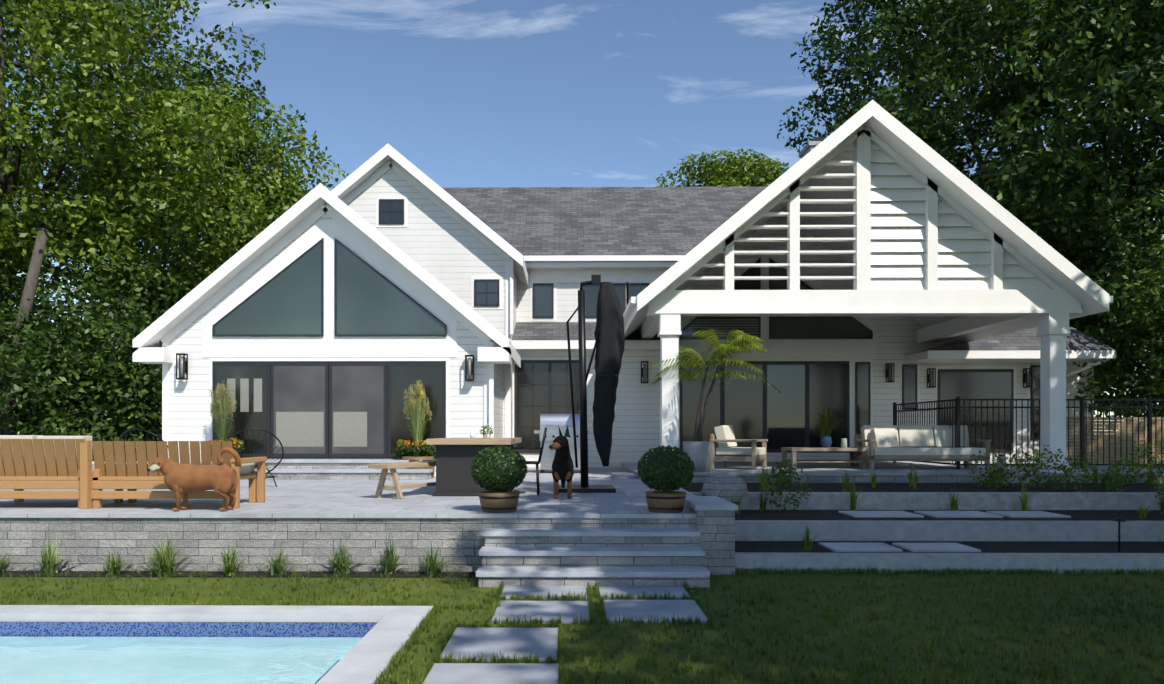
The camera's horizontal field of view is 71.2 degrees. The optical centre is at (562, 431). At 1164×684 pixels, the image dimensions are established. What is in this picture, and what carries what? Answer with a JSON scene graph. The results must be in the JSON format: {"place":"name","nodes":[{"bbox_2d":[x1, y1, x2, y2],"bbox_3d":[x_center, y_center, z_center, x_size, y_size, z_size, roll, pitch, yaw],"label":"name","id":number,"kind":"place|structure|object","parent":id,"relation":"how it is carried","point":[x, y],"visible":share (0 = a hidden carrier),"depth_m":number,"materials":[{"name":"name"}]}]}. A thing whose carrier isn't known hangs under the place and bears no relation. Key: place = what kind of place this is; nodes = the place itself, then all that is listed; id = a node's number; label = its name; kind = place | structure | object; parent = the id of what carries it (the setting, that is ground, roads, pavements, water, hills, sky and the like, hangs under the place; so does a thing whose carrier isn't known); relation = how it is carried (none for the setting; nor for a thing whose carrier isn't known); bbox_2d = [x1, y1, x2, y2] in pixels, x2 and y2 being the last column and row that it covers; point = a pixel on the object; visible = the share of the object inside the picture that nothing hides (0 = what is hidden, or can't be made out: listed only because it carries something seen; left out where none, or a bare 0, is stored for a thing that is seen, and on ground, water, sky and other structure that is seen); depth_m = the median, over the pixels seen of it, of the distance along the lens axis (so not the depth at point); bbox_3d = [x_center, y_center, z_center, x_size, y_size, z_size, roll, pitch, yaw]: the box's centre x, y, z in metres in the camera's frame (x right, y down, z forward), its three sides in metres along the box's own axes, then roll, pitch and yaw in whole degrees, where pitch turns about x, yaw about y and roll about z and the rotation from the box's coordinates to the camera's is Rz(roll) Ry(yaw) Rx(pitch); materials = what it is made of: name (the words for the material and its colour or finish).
{"place":"outdoors","nodes":[
{"label":"outdoors","id":0,"kind":"place"},
{"bbox_2d":[0,65,39,279],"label":"tree","id":1,"kind":"object","parent":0,"point":[6,261],"visible":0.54,"depth_m":22.46,"materials":[{"name":"green plant"}]},
{"bbox_2d":[0,228,48,434],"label":"bare tree trunks","id":2,"kind":"object","parent":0,"point":[31,283],"visible":0.25,"depth_m":20.95,"materials":[{"name":"plant"}]},
{"bbox_2d":[0,0,275,433],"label":"tree","id":3,"kind":"object","parent":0,"point":[93,38],"visible":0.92,"depth_m":23.58,"materials":[{"name":"green plant"}]},
{"bbox_2d":[54,83,348,313],"bbox_3d":[-13.857,-5.901,32.033,10.693,15.103,10.143,0,0,1],"label":"tree","id":4,"kind":"object","parent":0,"point":[276,199],"visible":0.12,"depth_m":30.93,"materials":[{"name":"green plant"}]},
{"bbox_2d":[0,447,1163,683],"bbox_3d":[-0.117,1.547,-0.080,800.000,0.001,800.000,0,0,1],"label":"lawn ground","id":5,"kind":"structure","parent":0,"point":[822,655],"depth_m":6.71,"materials":[{"name":"green plant"}]},
{"bbox_2d":[0,281,142,455],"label":"tree","id":6,"kind":"object","parent":5,"relation":"on","point":[9,358],"visible":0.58,"depth_m":20.30,"materials":[{"name":"green plant"}]},
{"bbox_2d":[0,250,181,460],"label":"tree","id":7,"kind":"object","parent":5,"relation":"on","point":[111,350],"visible":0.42,"depth_m":21.03,"materials":[{"name":"green plant"}]},
{"bbox_2d":[12,278,183,455],"bbox_3d":[-13.782,-1.688,30.083,17.924,8.074,7.702,0,0,1],"label":"tree","id":8,"kind":"object","parent":5,"relation":"on","point":[162,292],"visible":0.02,"depth_m":28.78,"materials":[{"name":"plant"}]},
{"bbox_2d":[6,15,314,326],"bbox_3d":[-20.664,-8.859,40.162,19.329,21.014,14.436,0,0,1],"label":"tree","id":9,"kind":"object","parent":5,"relation":"on","point":[208,77],"visible":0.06,"depth_m":39.71,"materials":[{"name":"green plant"}]},
{"bbox_2d":[0,605,432,683],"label":"pool basin","id":10,"kind":"object","parent":5,"relation":"in","point":[112,644],"visible":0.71,"depth_m":6.73,"materials":[{"name":"tile"}]},
{"bbox_2d":[0,571,477,577],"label":"soil bed","id":11,"kind":"object","parent":5,"relation":"on","point":[351,574],"depth_m":8.75,"materials":[{"name":"brown soil"}]},
{"bbox_2d":[0,535,467,575],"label":"grasses","id":12,"kind":"object","parent":11,"relation":"on","point":[165,563],"depth_m":8.76,"materials":[{"name":"green plant"}]},
{"bbox_2d":[0,467,737,587],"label":"patio terrace","id":13,"kind":"structure","parent":5,"relation":"on","point":[622,536],"depth_m":8.95,"materials":[{"name":"stone"}]},
{"bbox_2d":[0,435,266,508],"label":"wooden bench","id":14,"kind":"object","parent":13,"relation":"on","point":[43,462],"visible":0.88,"depth_m":9.53,"materials":[{"name":"brown wood"}]},
{"bbox_2d":[147,447,240,511],"bbox_3d":[-4.140,0.535,9.208,0.992,0.723,0.349,0,0,1],"label":"dog","id":15,"kind":"object","parent":13,"relation":"on","point":[221,479],"visible":1,"depth_m":9.14,"materials":[{"name":"fur"}]},
{"bbox_2d":[119,428,283,486],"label":"wire chairs","id":16,"kind":"object","parent":13,"relation":"on","point":[255,466],"visible":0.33,"depth_m":12.95,"materials":[{"name":"black metal"}]},
{"bbox_2d":[208,381,244,460],"bbox_3d":[-6.602,-0.054,15.957,0.819,1.903,0.680,0,0,1],"label":"plant","id":17,"kind":"object","parent":13,"relation":"on","point":[221,411],"visible":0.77,"depth_m":15.87,"materials":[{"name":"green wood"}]},
{"bbox_2d":[133,183,520,475],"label":"house gable wing","id":18,"kind":"structure","parent":13,"relation":"on","point":[320,321],"depth_m":16.35,"materials":[{"name":"white wood"}]},
{"bbox_2d":[222,459,432,479],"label":"steps","id":19,"kind":"structure","parent":13,"relation":"on","point":[321,469],"depth_m":15.26,"materials":[{"name":"stone"}]},
{"bbox_2d":[392,380,435,477],"bbox_3d":[-2.863,-0.062,15.905,0.892,1.918,0.842,0,0,1],"label":"barrel planter","id":20,"kind":"object","parent":19,"relation":"on","point":[421,450],"visible":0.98,"depth_m":15.81,"materials":[{"name":"green wood"}]},
{"bbox_2d":[368,461,435,498],"bbox_3d":[-1.991,0.667,11.583,0.463,0.480,1.900,0,0,29],"label":"trestle bench","id":21,"kind":"object","parent":13,"relation":"on","point":[397,487],"visible":0.5,"depth_m":10.98,"materials":[{"name":"brown wood"}]},
{"bbox_2d":[331,144,528,437],"bbox_3d":[-4.111,-2.818,24.674,6.440,8.130,10.568,0,0,1],"label":"house gable section","id":22,"kind":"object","parent":13,"relation":"on","point":[433,228],"depth_m":19.73,"materials":[{"name":"white wood"}]},
{"bbox_2d":[426,425,521,495],"bbox_3d":[-1.280,0.396,12.441,1.167,1.002,2.500,0,0,1],"label":"dining table","id":23,"kind":"object","parent":13,"relation":"on","point":[455,459],"visible":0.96,"depth_m":11.34,"materials":[{"name":"wood"}]},
{"bbox_2d":[470,445,527,512],"bbox_3d":[-0.714,0.521,9.183,0.653,0.751,0.653,0,0,1],"label":"boxwood pot","id":24,"kind":"object","parent":13,"relation":"on","point":[499,469],"visible":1,"depth_m":9.00,"materials":[{"name":"green wood"}]},
{"bbox_2d":[509,427,546,494],"bbox_3d":[-0.492,0.417,11.684,0.542,0.961,0.461,0,0,1],"label":"dining chair","id":25,"kind":"object","parent":13,"relation":"on","point":[538,461],"visible":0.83,"depth_m":11.49,"materials":[{"name":"black metal"}]},
{"bbox_2d":[534,414,588,472],"bbox_3d":[-0.015,0.252,17.800,1.185,1.290,0.664,0,0,1],"label":"gas grill","id":26,"kind":"object","parent":13,"relation":"on","point":[551,422],"visible":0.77,"depth_m":17.55,"materials":[{"name":"silver metal"}]},
{"bbox_2d":[549,425,573,498],"bbox_3d":[-0.004,0.402,11.087,0.336,0.990,1.266,0,0,1],"label":"dog","id":27,"kind":"object","parent":13,"relation":"on","point":[562,467],"visible":1,"depth_m":10.72,"materials":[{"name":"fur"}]},
{"bbox_2d":[558,275,624,492],"bbox_3d":[0.420,-0.741,12.415,1.057,3.275,0.900,0,0,1],"label":"cantilever umbrella","id":28,"kind":"object","parent":13,"relation":"on","point":[609,335],"visible":1,"depth_m":12.32,"materials":[{"name":"black fabric"}]},
{"bbox_2d":[441,137,841,466],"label":"house body","id":29,"kind":"structure","parent":13,"relation":"on","point":[628,242],"depth_m":21.98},
{"bbox_2d":[637,445,695,512],"bbox_3d":[1.168,0.522,9.165,0.667,0.751,0.669,0,0,1],"label":"boxwood pot","id":30,"kind":"object","parent":13,"relation":"on","point":[668,471],"visible":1,"depth_m":8.98,"materials":[{"name":"wood"}]},
{"bbox_2d":[423,586,707,683],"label":"stepping stones","id":31,"kind":"object","parent":5,"relation":"on","point":[474,641],"visible":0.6,"depth_m":6.24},
{"bbox_2d":[656,148,788,186],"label":"tree","id":32,"kind":"object","parent":5,"relation":"on","point":[759,172],"visible":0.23,"depth_m":43.81,"materials":[{"name":"green plant"}]},
{"bbox_2d":[611,462,1163,573],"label":"terrace planters","id":33,"kind":"object","parent":5,"relation":"on","point":[894,521],"visible":0.62,"depth_m":10.27,"materials":[{"name":"concrete"}]},
{"bbox_2d":[648,329,779,471],"bbox_3d":[2.803,-0.617,15.631,2.320,2.769,2.478,0,0,1],"label":"palm planter","id":34,"kind":"object","parent":33,"relation":"on","point":[697,449],"visible":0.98,"depth_m":15.52,"materials":[{"name":"green plant"}]},
{"bbox_2d":[701,472,747,502],"bbox_3d":[2.359,0.869,11.796,0.621,0.572,0.622,0,0,-42],"label":"boulder","id":35,"kind":"object","parent":33,"relation":"on","point":[722,485],"visible":0.65,"depth_m":11.59,"materials":[{"name":"stone"}]},
{"bbox_2d":[710,425,767,469],"bbox_3d":[3.701,0.315,17.006,0.980,0.904,0.920,0,0,29],"label":"armchair","id":36,"kind":"object","parent":33,"relation":"on","point":[724,448],"visible":0.96,"depth_m":16.82,"materials":[{"name":"beige fabric"}]},
{"bbox_2d":[781,408,867,468],"bbox_3d":[5.606,0.112,17.434,1.604,1.310,0.900,0,0,1],"label":"coffee table","id":37,"kind":"object","parent":33,"relation":"on","point":[826,423],"visible":0.94,"depth_m":17.30,"materials":[{"name":"brown wood"}]},
{"bbox_2d":[623,100,1112,471],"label":"pavilion","id":38,"kind":"structure","parent":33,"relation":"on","point":[896,215],"depth_m":15.50,"materials":[{"name":"white wood"}]},
{"bbox_2d":[679,211,1115,461],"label":"house","id":39,"kind":"structure","parent":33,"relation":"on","point":[856,373],"depth_m":21.42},
{"bbox_2d":[854,425,990,469],"bbox_3d":[7.481,0.315,16.976,2.441,0.904,0.980,0,0,1],"label":"outdoor sofa","id":40,"kind":"object","parent":33,"relation":"on","point":[906,443],"visible":0.96,"depth_m":17.02,"materials":[{"name":"beige fabric"}]},
{"bbox_2d":[686,456,1163,550],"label":"ornamental grasses","id":41,"kind":"object","parent":33,"relation":"on","point":[853,500],"visible":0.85,"depth_m":12.03,"materials":[{"name":"green plant"}]},
{"bbox_2d":[760,438,1163,511],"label":"shrubs","id":42,"kind":"object","parent":33,"relation":"on","point":[1110,477],"visible":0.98,"depth_m":13.70,"materials":[{"name":"green plant"}]},
{"bbox_2d":[996,454,1006,471],"bbox_3d":[8.464,0.602,15.674,0.180,0.330,0.180,0,0,1],"label":"floor lantern","id":43,"kind":"object","parent":33,"relation":"on","point":[1002,457],"visible":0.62,"depth_m":15.61,"materials":[{"name":"black metal"}]},
{"bbox_2d":[893,397,1163,468],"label":"pool fence","id":44,"kind":"object","parent":33,"relation":"on","point":[1083,438],"visible":0.62,"depth_m":16.96,"materials":[{"name":"black metal"}]},
{"bbox_2d":[1112,517,1126,551],"bbox_3d":[6.411,1.182,9.359,0.140,0.390,0.133,0,0,1],"label":"path light","id":45,"kind":"object","parent":33,"relation":"on","point":[1118,519],"visible":1,"depth_m":9.35,"materials":[{"name":"black metal"}]},
{"bbox_2d":[777,0,1163,336],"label":"tree","id":46,"kind":"object","parent":5,"relation":"on","point":[990,27],"visible":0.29,"depth_m":28.87,"materials":[{"name":"green plant"}]},
{"bbox_2d":[835,2,1163,376],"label":"tree","id":47,"kind":"object","parent":5,"relation":"on","point":[964,148],"depth_m":37.95,"materials":[{"name":"green plant"}]},
{"bbox_2d":[971,0,1163,420],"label":"tree","id":48,"kind":"object","parent":5,"relation":"on","point":[1131,77],"visible":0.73,"depth_m":23.33,"materials":[{"name":"green plant"}]},
{"bbox_2d":[1073,190,1163,468],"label":"tree","id":49,"kind":"object","parent":5,"relation":"on","point":[1144,386],"visible":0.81,"depth_m":20.30,"materials":[{"name":"green plant"}]},
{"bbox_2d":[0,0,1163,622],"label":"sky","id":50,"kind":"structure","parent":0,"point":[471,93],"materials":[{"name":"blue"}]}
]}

